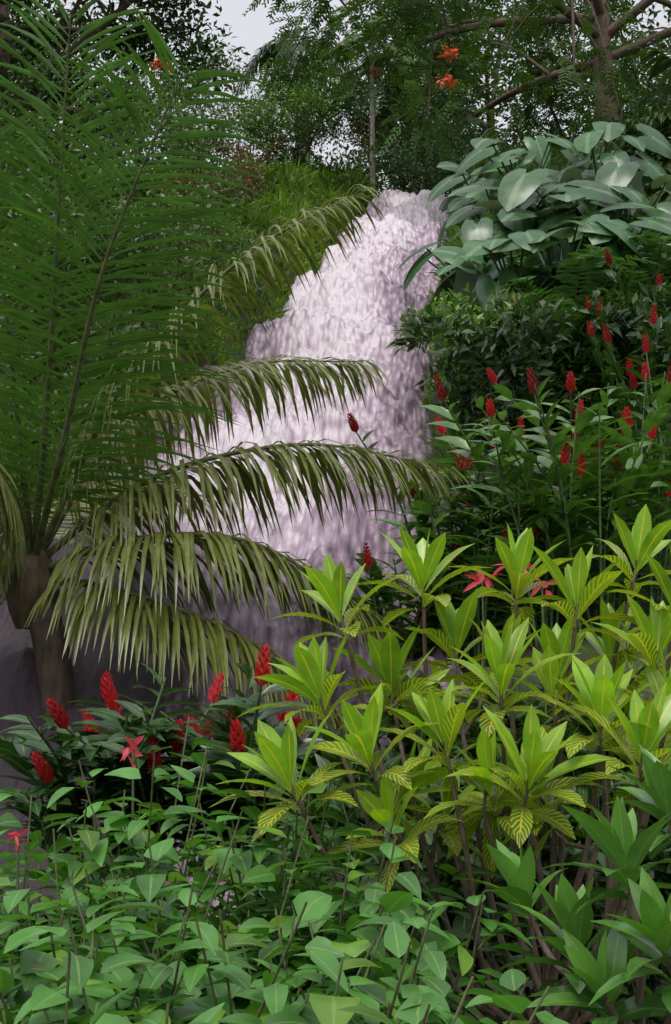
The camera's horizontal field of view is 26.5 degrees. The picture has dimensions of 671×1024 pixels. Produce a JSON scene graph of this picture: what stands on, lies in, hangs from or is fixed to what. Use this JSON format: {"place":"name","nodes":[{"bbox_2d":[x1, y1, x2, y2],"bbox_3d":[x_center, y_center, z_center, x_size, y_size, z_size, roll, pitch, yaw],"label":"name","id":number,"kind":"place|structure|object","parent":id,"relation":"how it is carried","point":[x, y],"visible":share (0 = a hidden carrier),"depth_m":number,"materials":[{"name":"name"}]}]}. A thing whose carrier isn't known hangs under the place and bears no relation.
{"place":"outdoors","nodes":[
{"label":"outdoors","id":0,"kind":"place"},
{"bbox_2d":[0,157,670,1023],"bbox_3d":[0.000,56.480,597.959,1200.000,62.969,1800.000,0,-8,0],"label":"terrain","id":1,"kind":"structure","parent":0,"point":[582,655],"depth_m":15.45,"materials":[{"name":"green plant"}]},
{"bbox_2d":[0,41,278,457],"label":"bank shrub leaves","id":2,"kind":"object","parent":1,"relation":"on","point":[201,147],"visible":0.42,"depth_m":22.70,"materials":[{"name":"green plant"}]},
{"bbox_2d":[0,0,471,741],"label":"coconut palm","id":3,"kind":"object","parent":1,"relation":"on","point":[150,500],"depth_m":10.61,"materials":[{"name":"green plant"}]},
{"bbox_2d":[0,189,502,969],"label":"waterfall","id":4,"kind":"object","parent":1,"relation":"on","point":[358,303],"visible":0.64,"depth_m":15.57,"materials":[{"name":"white liquid"}]},
{"bbox_2d":[128,34,493,196],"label":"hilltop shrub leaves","id":5,"kind":"object","parent":1,"relation":"on","point":[299,103],"visible":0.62,"depth_m":44.23,"materials":[{"name":"green plant"}]},
{"bbox_2d":[52,44,458,155],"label":"orange flowers","id":6,"kind":"object","parent":5,"relation":"attached to","point":[449,78],"visible":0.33,"depth_m":30.05,"materials":[{"name":"orange plant"}]},
{"bbox_2d":[0,581,670,1023],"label":"plants","id":7,"kind":"object","parent":1,"relation":"on","point":[37,974],"depth_m":4.21,"materials":[{"name":"green plant"}]},
{"bbox_2d":[5,563,554,850],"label":"red flowers","id":8,"kind":"object","parent":7,"relation":"attached to","point":[479,577],"visible":0.73,"depth_m":6.93,"materials":[{"name":"red plant"}]},
{"bbox_2d":[0,265,670,877],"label":"ginger plant","id":9,"kind":"object","parent":1,"relation":"on","point":[110,740],"depth_m":11.78,"materials":[{"name":"green plant"}]},
{"bbox_2d":[31,249,670,786],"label":"red flowers","id":10,"kind":"object","parent":9,"relation":"on","point":[109,695],"visible":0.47,"depth_m":8.63,"materials":[{"name":"red plant"}]},
{"bbox_2d":[0,141,670,577],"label":"grassy hillside","id":11,"kind":"structure","parent":1,"relation":"on","point":[288,191],"depth_m":28.86,"materials":[{"name":"green plant"}]},
{"bbox_2d":[0,0,670,192],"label":"tree","id":12,"kind":"object","parent":1,"relation":"on","point":[603,33],"visible":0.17,"depth_m":45.06,"materials":[{"name":"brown plant"}]},
{"bbox_2d":[0,0,255,174],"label":"tree foliage","id":13,"kind":"object","parent":12,"relation":"attached to","point":[200,44],"visible":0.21,"depth_m":54.86,"materials":[{"name":"green plant"}]},
{"bbox_2d":[249,0,670,194],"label":"tree foliage","id":14,"kind":"object","parent":12,"relation":"attached to","point":[493,83],"visible":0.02,"depth_m":73.80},
{"bbox_2d":[232,19,482,196],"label":"tree","id":15,"kind":"object","parent":1,"relation":"on","point":[338,48],"depth_m":43.82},
{"bbox_2d":[210,504,670,1023],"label":"croton shrub","id":16,"kind":"object","parent":1,"relation":"on","point":[603,697],"depth_m":4.93,"materials":[{"name":"green plant"}]},
{"bbox_2d":[233,0,670,194],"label":"tree foliage","id":17,"kind":"object","parent":1,"relation":"on","point":[411,11],"visible":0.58,"depth_m":40.38,"materials":[{"name":"green plant"}]},
{"bbox_2d":[384,71,670,442],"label":"bank shrub leaves","id":18,"kind":"object","parent":1,"relation":"on","point":[509,354],"visible":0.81,"depth_m":16.05,"materials":[{"name":"green plant"}]},
{"bbox_2d":[394,121,670,326],"bbox_3d":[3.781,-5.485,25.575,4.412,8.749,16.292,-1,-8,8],"label":"elephant ear leaves","id":19,"kind":"object","parent":1,"relation":"on","point":[617,173],"visible":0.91,"depth_m":19.38,"materials":[{"name":"green plant"}]},
{"bbox_2d":[423,48,670,360],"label":"bank plant stems","id":20,"kind":"object","parent":1,"relation":"on","point":[498,256],"visible":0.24,"depth_m":19.10,"materials":[{"name":"green plant"}]},
{"bbox_2d":[463,744,670,1023],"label":"broadleaf shrub leaves","id":21,"kind":"object","parent":1,"relation":"on","point":[620,845],"visible":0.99,"depth_m":3.57,"materials":[{"name":"green plant"}]},
{"bbox_2d":[477,215,670,355],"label":"fern fronds","id":22,"kind":"object","parent":1,"relation":"on","point":[595,277],"visible":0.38,"depth_m":17.31,"materials":[{"name":"green plant"}]},
{"bbox_2d":[604,34,670,235],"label":"palm fronds","id":23,"kind":"object","parent":1,"relation":"on","point":[662,63],"visible":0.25,"depth_m":24.10,"materials":[{"name":"green plant"}]},
{"bbox_2d":[9,0,670,194],"label":"sky","id":24,"kind":"structure","parent":0,"point":[252,31],"materials":[{"name":"white"}]}
]}

